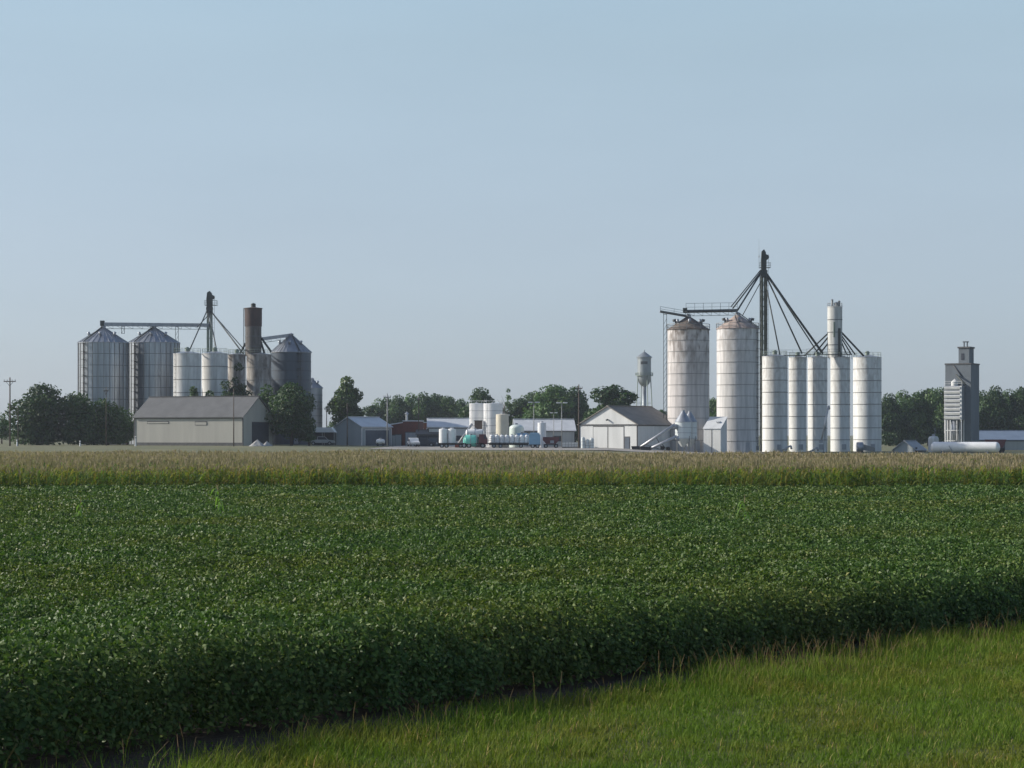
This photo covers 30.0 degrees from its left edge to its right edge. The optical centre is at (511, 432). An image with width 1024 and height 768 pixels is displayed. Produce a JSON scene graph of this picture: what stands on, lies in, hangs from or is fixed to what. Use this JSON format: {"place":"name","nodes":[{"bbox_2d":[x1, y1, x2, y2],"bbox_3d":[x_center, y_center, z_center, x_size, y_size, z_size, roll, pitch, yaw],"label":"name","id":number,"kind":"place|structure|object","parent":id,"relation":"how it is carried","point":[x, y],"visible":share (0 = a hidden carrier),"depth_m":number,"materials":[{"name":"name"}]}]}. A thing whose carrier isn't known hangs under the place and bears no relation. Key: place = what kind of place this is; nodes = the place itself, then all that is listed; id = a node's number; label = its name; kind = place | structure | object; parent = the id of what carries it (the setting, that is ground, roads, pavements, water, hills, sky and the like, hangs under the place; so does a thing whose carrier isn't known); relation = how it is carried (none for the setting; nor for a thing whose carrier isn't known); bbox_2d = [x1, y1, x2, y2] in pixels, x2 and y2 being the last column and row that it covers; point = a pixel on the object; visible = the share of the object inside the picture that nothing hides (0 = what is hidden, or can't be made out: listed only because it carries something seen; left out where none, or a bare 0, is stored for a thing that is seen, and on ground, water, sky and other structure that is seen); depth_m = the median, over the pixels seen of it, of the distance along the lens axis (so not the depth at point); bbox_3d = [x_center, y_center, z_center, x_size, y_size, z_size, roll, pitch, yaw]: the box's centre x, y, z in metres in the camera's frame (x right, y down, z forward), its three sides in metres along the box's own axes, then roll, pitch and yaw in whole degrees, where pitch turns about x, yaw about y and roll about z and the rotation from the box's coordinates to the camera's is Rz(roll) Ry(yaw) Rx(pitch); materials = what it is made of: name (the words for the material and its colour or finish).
{"place":"outdoors","nodes":[
{"label":"outdoors","id":0,"kind":"place"},
{"bbox_2d":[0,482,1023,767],"bbox_3d":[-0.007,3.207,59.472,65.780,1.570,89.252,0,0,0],"label":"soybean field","id":1,"kind":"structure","parent":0,"point":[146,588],"depth_m":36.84,"materials":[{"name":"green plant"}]},
{"bbox_2d":[0,478,1023,767],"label":"field soil","id":2,"kind":"structure","parent":0,"point":[206,738],"depth_m":26.20,"materials":[{"name":"brown soil"}]},
{"bbox_2d":[0,448,1023,487],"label":"corn field","id":3,"kind":"structure","parent":2,"relation":"on","point":[369,467],"depth_m":106.96,"materials":[{"name":"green plant"}]},
{"bbox_2d":[0,436,1023,767],"bbox_3d":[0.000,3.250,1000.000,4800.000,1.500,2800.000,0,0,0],"label":"ground","id":4,"kind":"structure","parent":0,"point":[64,446],"depth_m":318.90,"materials":[{"name":"beige soil"}]},
{"bbox_2d":[0,412,11,443],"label":"tree","id":5,"kind":"object","parent":4,"relation":"on","point":[4,433],"visible":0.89,"depth_m":419.37,"materials":[{"name":"green plant"}]},
{"bbox_2d":[4,377,15,445],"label":"utility pole","id":6,"kind":"object","parent":4,"relation":"on","point":[9,381],"visible":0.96,"depth_m":349.90,"materials":[{"name":"brown wood"}]},
{"bbox_2d":[2,383,65,444],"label":"tree","id":7,"kind":"object","parent":4,"relation":"on","point":[40,419],"visible":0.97,"depth_m":372.26,"materials":[{"name":"green plant"}]},
{"bbox_2d":[57,391,104,444],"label":"tree","id":8,"kind":"object","parent":4,"relation":"on","point":[81,423],"visible":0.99,"depth_m":373.92,"materials":[{"name":"green plant"}]},
{"bbox_2d":[77,326,128,444],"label":"grain bin","id":9,"kind":"object","parent":4,"relation":"on","point":[103,358],"visible":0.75,"depth_m":390.86,"materials":[{"name":"metal"}]},
{"bbox_2d":[93,398,130,444],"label":"tree","id":10,"kind":"object","parent":4,"relation":"on","point":[116,419],"visible":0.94,"depth_m":377.27,"materials":[{"name":"green plant"}]},
{"bbox_2d":[121,409,134,444],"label":"tree","id":11,"kind":"object","parent":4,"relation":"on","point":[130,434],"visible":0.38,"depth_m":382.38,"materials":[{"name":"green plant"}]},
{"bbox_2d":[129,326,179,443],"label":"grain bin","id":12,"kind":"object","parent":4,"relation":"on","point":[152,351],"visible":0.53,"depth_m":399.39,"materials":[{"name":"metal"}]},
{"bbox_2d":[100,321,209,341],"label":"overhead conveyor","id":13,"kind":"object","parent":12,"relation":"on","point":[152,325],"visible":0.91,"depth_m":403.84,"materials":[{"name":"metal"}]},
{"bbox_2d":[173,347,200,395],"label":"grain silo","id":14,"kind":"object","parent":4,"relation":"on","point":[186,369],"visible":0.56,"depth_m":380.66,"materials":[{"name":"white metal"}]},
{"bbox_2d":[132,396,274,445],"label":"barn","id":15,"kind":"structure","parent":4,"relation":"on","point":[183,420],"depth_m":361.37,"materials":[{"name":"grey metal"}]},
{"bbox_2d":[252,422,268,443],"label":"door","id":16,"kind":"structure","parent":15,"relation":"in","point":[260,430],"depth_m":362.06,"materials":[{"name":"grey metal"}]},
{"bbox_2d":[202,347,227,395],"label":"grain silo","id":17,"kind":"object","parent":4,"relation":"on","point":[214,368],"visible":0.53,"depth_m":385.75,"materials":[{"name":"white metal"}]},
{"bbox_2d":[190,291,244,353],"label":"bucket elevator","id":18,"kind":"object","parent":4,"relation":"on","point":[208,302],"visible":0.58,"depth_m":415.44,"materials":[{"name":"grey metal"}]},
{"bbox_2d":[228,349,245,390],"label":"grain silo","id":19,"kind":"object","parent":4,"relation":"on","point":[236,356],"visible":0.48,"depth_m":390.56,"materials":[{"name":"concrete"}]},
{"bbox_2d":[227,362,252,395],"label":"tree","id":20,"kind":"object","parent":4,"relation":"on","point":[240,390],"visible":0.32,"depth_m":386.59,"materials":[{"name":"green plant"}]},
{"bbox_2d":[246,349,271,396],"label":"grain silo","id":21,"kind":"object","parent":4,"relation":"on","point":[258,371],"visible":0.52,"depth_m":393.76,"materials":[{"name":"concrete"}]},
{"bbox_2d":[240,303,271,355],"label":"surge tank","id":22,"kind":"object","parent":21,"relation":"on","point":[253,323],"visible":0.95,"depth_m":394.57,"materials":[{"name":"metal"}]},
{"bbox_2d":[257,383,278,431],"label":"tree","id":23,"kind":"object","parent":4,"relation":"on","point":[265,398],"visible":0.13,"depth_m":376.98,"materials":[{"name":"green plant"}]},
{"bbox_2d":[270,333,311,444],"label":"grain bin","id":24,"kind":"object","parent":4,"relation":"on","point":[291,358],"visible":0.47,"depth_m":398.63,"materials":[{"name":"grey metal"}]},
{"bbox_2d":[264,382,317,445],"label":"tree","id":25,"kind":"object","parent":4,"relation":"on","point":[291,411],"visible":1,"depth_m":364.20,"materials":[{"name":"green plant"}]},
{"bbox_2d":[303,412,316,445],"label":"tree","id":26,"kind":"object","parent":4,"relation":"on","point":[313,421],"visible":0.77,"depth_m":367.63,"materials":[{"name":"green plant"}]},
{"bbox_2d":[311,378,322,426],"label":"grain bin","id":27,"kind":"object","parent":4,"relation":"on","point":[316,391],"visible":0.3,"depth_m":438.29,"materials":[{"name":"metal"}]},
{"bbox_2d":[310,427,335,445],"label":"carport","id":28,"kind":"object","parent":4,"relation":"on","point":[328,433],"visible":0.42,"depth_m":390.10,"materials":[{"name":"metal"}]},
{"bbox_2d":[311,436,334,444],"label":"pickup truck","id":29,"kind":"object","parent":4,"relation":"on","point":[320,439],"visible":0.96,"depth_m":385.12,"materials":[{"name":"grey metal"}]},
{"bbox_2d":[326,376,364,426],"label":"tree","id":30,"kind":"object","parent":4,"relation":"on","point":[346,393],"visible":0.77,"depth_m":438.41,"materials":[{"name":"green plant"}]},
{"bbox_2d":[333,416,392,445],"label":"shed","id":31,"kind":"structure","parent":4,"relation":"on","point":[366,431],"depth_m":401.00,"materials":[{"name":"grey metal"}]},
{"bbox_2d":[365,429,388,445],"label":"door","id":32,"kind":"structure","parent":31,"relation":"in","point":[371,435],"depth_m":401.06,"materials":[{"name":"metal"}]},
{"bbox_2d":[362,404,385,417],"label":"tree","id":33,"kind":"object","parent":4,"relation":"on","point":[372,411],"visible":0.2,"depth_m":599.00,"materials":[{"name":"green plant"}]},
{"bbox_2d":[373,398,391,419],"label":"tree","id":34,"kind":"object","parent":4,"relation":"on","point":[383,405],"visible":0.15,"depth_m":608.54,"materials":[{"name":"green plant"}]},
{"bbox_2d":[382,394,411,423],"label":"tree","id":35,"kind":"object","parent":4,"relation":"on","point":[398,409],"visible":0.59,"depth_m":597.96,"materials":[{"name":"green plant"}]},
{"bbox_2d":[390,412,423,445],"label":"brick building","id":36,"kind":"structure","parent":4,"relation":"on","point":[403,431],"depth_m":405.76,"materials":[{"name":"brick"}]},
{"bbox_2d":[404,392,416,419],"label":"tree","id":37,"kind":"object","parent":4,"relation":"on","point":[409,401],"visible":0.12,"depth_m":618.37,"materials":[{"name":"green plant"}]},
{"bbox_2d":[410,391,438,421],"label":"tree","id":38,"kind":"object","parent":4,"relation":"on","point":[425,411],"visible":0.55,"depth_m":597.82,"materials":[{"name":"green plant"}]},
{"bbox_2d":[415,429,439,445],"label":"shed","id":39,"kind":"structure","parent":4,"relation":"on","point":[430,436],"depth_m":397.92,"materials":[{"name":"grey"}]},
{"bbox_2d":[434,395,460,417],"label":"tree","id":40,"kind":"object","parent":4,"relation":"on","point":[446,407],"visible":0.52,"depth_m":597.83,"materials":[{"name":"green plant"}]},
{"bbox_2d":[427,418,468,445],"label":"shed","id":41,"kind":"structure","parent":4,"relation":"on","point":[460,425],"depth_m":400.34,"materials":[{"name":"white metal"}]},
{"bbox_2d":[458,387,494,417],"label":"tree","id":42,"kind":"object","parent":4,"relation":"on","point":[479,396],"visible":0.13,"depth_m":518.26,"materials":[{"name":"green plant"}]},
{"bbox_2d":[469,399,483,429],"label":"upright tank","id":43,"kind":"object","parent":4,"relation":"on","point":[476,410],"visible":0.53,"depth_m":374.76,"materials":[{"name":"white metal"}]},
{"bbox_2d":[483,401,502,446],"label":"upright tank","id":44,"kind":"object","parent":4,"relation":"on","point":[492,410],"visible":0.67,"depth_m":370.38,"materials":[{"name":"white metal"}]},
{"bbox_2d":[496,413,508,447],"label":"upright tank","id":45,"kind":"object","parent":4,"relation":"on","point":[502,423],"visible":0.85,"depth_m":364.95,"materials":[{"name":"beige paint"}]},
{"bbox_2d":[502,388,512,413],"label":"dead tree","id":46,"kind":"object","parent":4,"relation":"on","point":[507,401],"visible":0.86,"depth_m":499.50,"materials":[{"name":"plant"}]},
{"bbox_2d":[509,423,523,446],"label":"upright tank","id":47,"kind":"object","parent":4,"relation":"on","point":[515,429],"visible":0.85,"depth_m":368.81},
{"bbox_2d":[507,398,530,426],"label":"tree","id":48,"kind":"object","parent":4,"relation":"on","point":[517,404],"visible":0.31,"depth_m":557.44,"materials":[{"name":"green plant"}]},
{"bbox_2d":[517,390,541,415],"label":"tree","id":49,"kind":"object","parent":4,"relation":"on","point":[531,395],"visible":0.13,"depth_m":558.15,"materials":[{"name":"green plant"}]},
{"bbox_2d":[538,421,545,447],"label":"upright tank","id":50,"kind":"object","parent":4,"relation":"on","point":[542,428],"visible":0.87,"depth_m":367.24,"materials":[{"name":"white metal"}]},
{"bbox_2d":[512,419,575,446],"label":"shed","id":51,"kind":"structure","parent":4,"relation":"on","point":[568,429],"depth_m":392.41,"materials":[{"name":"grey metal"}]},
{"bbox_2d":[522,384,581,440],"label":"tree","id":52,"kind":"object","parent":4,"relation":"on","point":[550,397],"visible":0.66,"depth_m":537.26,"materials":[{"name":"green plant"}]},
{"bbox_2d":[575,384,581,447],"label":"utility pole","id":53,"kind":"object","parent":4,"relation":"on","point":[578,388],"visible":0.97,"depth_m":351.91,"materials":[{"name":"brown wood"}]},
{"bbox_2d":[567,386,591,441],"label":"tree","id":54,"kind":"object","parent":4,"relation":"on","point":[574,394],"visible":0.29,"depth_m":542.66,"materials":[{"name":"green plant"}]},
{"bbox_2d":[575,402,590,438],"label":"tree","id":55,"kind":"object","parent":4,"relation":"on","point":[584,407],"visible":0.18,"depth_m":539.26,"materials":[{"name":"green plant"}]},
{"bbox_2d":[370,446,802,455],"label":"gravel yard","id":56,"kind":"structure","parent":4,"relation":"on","point":[471,448],"depth_m":343.98,"materials":[{"name":"grey gravel"}]},
{"bbox_2d":[438,443,461,447],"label":"flatbed trailer","id":57,"kind":"object","parent":56,"relation":"on","point":[445,445],"visible":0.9,"depth_m":362.92,"materials":[{"name":"black metal"}]},
{"bbox_2d":[439,427,447,442],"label":"upright tank","id":58,"kind":"object","parent":57,"relation":"on","point":[443,434],"visible":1,"depth_m":363.32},
{"bbox_2d":[448,427,455,442],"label":"upright tank","id":59,"kind":"object","parent":57,"relation":"on","point":[451,434],"visible":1,"depth_m":363.39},
{"bbox_2d":[461,434,487,447],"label":"tank truck","id":60,"kind":"object","parent":56,"relation":"on","point":[483,440],"visible":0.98,"depth_m":358.95,"materials":[{"name":"red paint"}]},
{"bbox_2d":[463,434,477,446],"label":"horizontal tank","id":61,"kind":"object","parent":60,"relation":"on","point":[471,439],"visible":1,"depth_m":358.92,"materials":[{"name":"teal paint"}]},
{"bbox_2d":[488,443,528,447],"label":"flatbed trailer","id":62,"kind":"object","parent":56,"relation":"on","point":[500,445],"visible":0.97,"depth_m":360.92,"materials":[{"name":"black metal"}]},
{"bbox_2d":[529,433,540,447],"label":"box tank","id":63,"kind":"object","parent":56,"relation":"on","point":[534,439],"visible":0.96,"depth_m":359.00,"materials":[{"name":"blue paint"}]},
{"bbox_2d":[543,437,558,447],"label":"gravity wagon","id":64,"kind":"object","parent":56,"relation":"on","point":[550,440],"visible":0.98,"depth_m":360.90,"materials":[{"name":"red paint"}]},
{"bbox_2d":[631,423,677,449],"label":"auger","id":65,"kind":"object","parent":56,"relation":"on","point":[674,425],"visible":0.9,"depth_m":355.26,"materials":[{"name":"paint"}]},
{"bbox_2d":[640,435,679,450],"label":"auger","id":66,"kind":"object","parent":56,"relation":"on","point":[661,443],"visible":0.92,"depth_m":352.25,"materials":[{"name":"paint"}]},
{"bbox_2d":[675,410,690,451],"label":"hopper bin","id":67,"kind":"object","parent":56,"relation":"on","point":[683,423],"visible":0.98,"depth_m":355.36,"materials":[{"name":"grey metal"}]},
{"bbox_2d":[582,384,639,420],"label":"tree","id":68,"kind":"object","parent":4,"relation":"on","point":[611,395],"visible":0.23,"depth_m":478.25,"materials":[{"name":"green plant"}]},
{"bbox_2d":[577,405,671,449],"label":"shed","id":69,"kind":"structure","parent":4,"relation":"on","point":[617,426],"depth_m":366.19,"materials":[{"name":"white metal"}]},
{"bbox_2d":[593,426,607,447],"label":"sliding door","id":70,"kind":"structure","parent":69,"relation":"in","point":[600,433],"depth_m":366.59,"materials":[{"name":"white metal"}]},
{"bbox_2d":[608,426,623,448],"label":"sliding door","id":71,"kind":"structure","parent":69,"relation":"in","point":[615,433],"depth_m":364.59,"materials":[{"name":"white metal"}]},
{"bbox_2d":[635,350,652,405],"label":"water tower","id":72,"kind":"structure","parent":4,"relation":"on","point":[644,375],"depth_m":897.73,"materials":[{"name":"silver metal"}]},
{"bbox_2d":[660,306,687,419],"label":"bucket elevator","id":73,"kind":"object","parent":4,"relation":"on","point":[671,313],"visible":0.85,"depth_m":373.97,"materials":[{"name":"grey metal"}]},
{"bbox_2d":[667,314,709,451],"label":"stave silo","id":74,"kind":"object","parent":4,"relation":"on","point":[687,363],"visible":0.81,"depth_m":370.59,"materials":[{"name":"concrete"}]},
{"bbox_2d":[683,303,737,315],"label":"overhead conveyor","id":75,"kind":"object","parent":74,"relation":"on","point":[707,311],"visible":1,"depth_m":377.62,"materials":[{"name":"metal"}]},
{"bbox_2d":[684,411,696,451],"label":"hopper bin","id":76,"kind":"object","parent":4,"relation":"on","point":[693,427],"visible":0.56,"depth_m":359.98,"materials":[{"name":"grey metal"}]},
{"bbox_2d":[709,397,716,416],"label":"tree","id":77,"kind":"object","parent":4,"relation":"on","point":[712,408],"visible":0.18,"depth_m":558.29,"materials":[{"name":"green plant"}]},
{"bbox_2d":[703,417,726,452],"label":"dump shed","id":78,"kind":"structure","parent":4,"relation":"on","point":[715,434],"depth_m":367.19,"materials":[{"name":"white metal"}]},
{"bbox_2d":[716,312,761,451],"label":"stave silo","id":79,"kind":"object","parent":4,"relation":"on","point":[737,362],"visible":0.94,"depth_m":378.37,"materials":[{"name":"concrete"}]},
{"bbox_2d":[762,350,787,451],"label":"grain silo","id":80,"kind":"object","parent":4,"relation":"on","point":[774,400],"visible":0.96,"depth_m":385.86,"materials":[{"name":"white metal"}]},
{"bbox_2d":[731,250,823,450],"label":"bucket elevator","id":81,"kind":"object","parent":4,"relation":"on","point":[763,273],"visible":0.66,"depth_m":394.16,"materials":[{"name":"metal"}]},
{"bbox_2d":[788,353,806,451],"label":"grain silo","id":82,"kind":"object","parent":4,"relation":"on","point":[798,403],"visible":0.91,"depth_m":390.49,"materials":[{"name":"white metal"}]},
{"bbox_2d":[807,352,827,451],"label":"grain silo","id":83,"kind":"object","parent":4,"relation":"on","point":[817,392],"visible":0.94,"depth_m":393.73,"materials":[{"name":"white metal"}]},
{"bbox_2d":[830,352,849,451],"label":"grain silo","id":84,"kind":"object","parent":4,"relation":"on","point":[839,404],"visible":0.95,"depth_m":397.29,"materials":[{"name":"white metal"}]},
{"bbox_2d":[805,299,863,357],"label":"surge tank","id":85,"kind":"object","parent":84,"relation":"on","point":[834,334],"visible":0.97,"depth_m":398.92,"materials":[{"name":"paint"}]},
{"bbox_2d":[856,442,874,452],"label":"aeration fan","id":86,"kind":"object","parent":4,"relation":"on","point":[861,447],"visible":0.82,"depth_m":373.10},
{"bbox_2d":[853,351,881,450],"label":"grain silo","id":87,"kind":"object","parent":4,"relation":"on","point":[867,398],"visible":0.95,"depth_m":400.95,"materials":[{"name":"white metal"}]},
{"bbox_2d":[882,392,908,445],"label":"tree","id":88,"kind":"object","parent":4,"relation":"on","point":[892,421],"visible":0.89,"depth_m":557.81,"materials":[{"name":"green plant"}]},
{"bbox_2d":[895,390,911,439],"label":"tree","id":89,"kind":"object","parent":4,"relation":"on","point":[900,398],"visible":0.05,"depth_m":573.95,"materials":[{"name":"green plant"}]},
{"bbox_2d":[892,440,927,451],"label":"shed","id":90,"kind":"structure","parent":4,"relation":"on","point":[909,446],"depth_m":387.92,"materials":[{"name":"grey metal"}]},
{"bbox_2d":[899,392,932,444],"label":"tree","id":91,"kind":"object","parent":4,"relation":"on","point":[916,422],"visible":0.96,"depth_m":558.06,"materials":[{"name":"green plant"}]},
{"bbox_2d":[921,387,944,441],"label":"tree","id":92,"kind":"object","parent":4,"relation":"on","point":[936,411],"visible":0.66,"depth_m":557.86,"materials":[{"name":"green plant"}]},
{"bbox_2d":[944,341,979,441],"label":"concrete elevator","id":93,"kind":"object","parent":4,"relation":"on","point":[961,402],"visible":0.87,"depth_m":420.70,"materials":[{"name":"concrete"}]},
{"bbox_2d":[931,440,999,452],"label":"propane tank","id":94,"kind":"object","parent":4,"relation":"on","point":[958,446],"visible":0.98,"depth_m":364.19,"materials":[{"name":"white metal"}]},
{"bbox_2d":[979,385,1015,429],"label":"tree","id":95,"kind":"object","parent":4,"relation":"on","point":[995,410],"visible":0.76,"depth_m":558.28,"materials":[{"name":"green plant"}]},
{"bbox_2d":[979,430,1023,449],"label":"shed","id":96,"kind":"structure","parent":4,"relation":"on","point":[1014,439],"depth_m":433.05,"materials":[{"name":"grey metal"}]},
{"bbox_2d":[1009,386,1023,429],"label":"tree","id":97,"kind":"object","parent":4,"relation":"on","point":[1017,403],"visible":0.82,"depth_m":557.77,"materials":[{"name":"green plant"}]},
{"bbox_2d":[0,0,1023,435],"label":"sky","id":98,"kind":"structure","parent":0,"point":[453,198],"materials":[{"name":"blue"}]},
{"bbox_2d":[17,613,1023,767],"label":"verge ground","id":99,"kind":"structure","parent":0,"point":[787,721],"depth_m":24.94,"materials":[{"name":"green plant"}]},
{"bbox_2d":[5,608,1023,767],"bbox_3d":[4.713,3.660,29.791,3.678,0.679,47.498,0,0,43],"label":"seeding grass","id":100,"kind":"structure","parent":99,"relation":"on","point":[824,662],"depth_m":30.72,"materials":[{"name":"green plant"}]},
{"bbox_2d":[985,439,1005,452],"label":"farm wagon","id":101,"kind":"object","parent":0,"point":[1001,442],"visible":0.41,"depth_m":373.00,"materials":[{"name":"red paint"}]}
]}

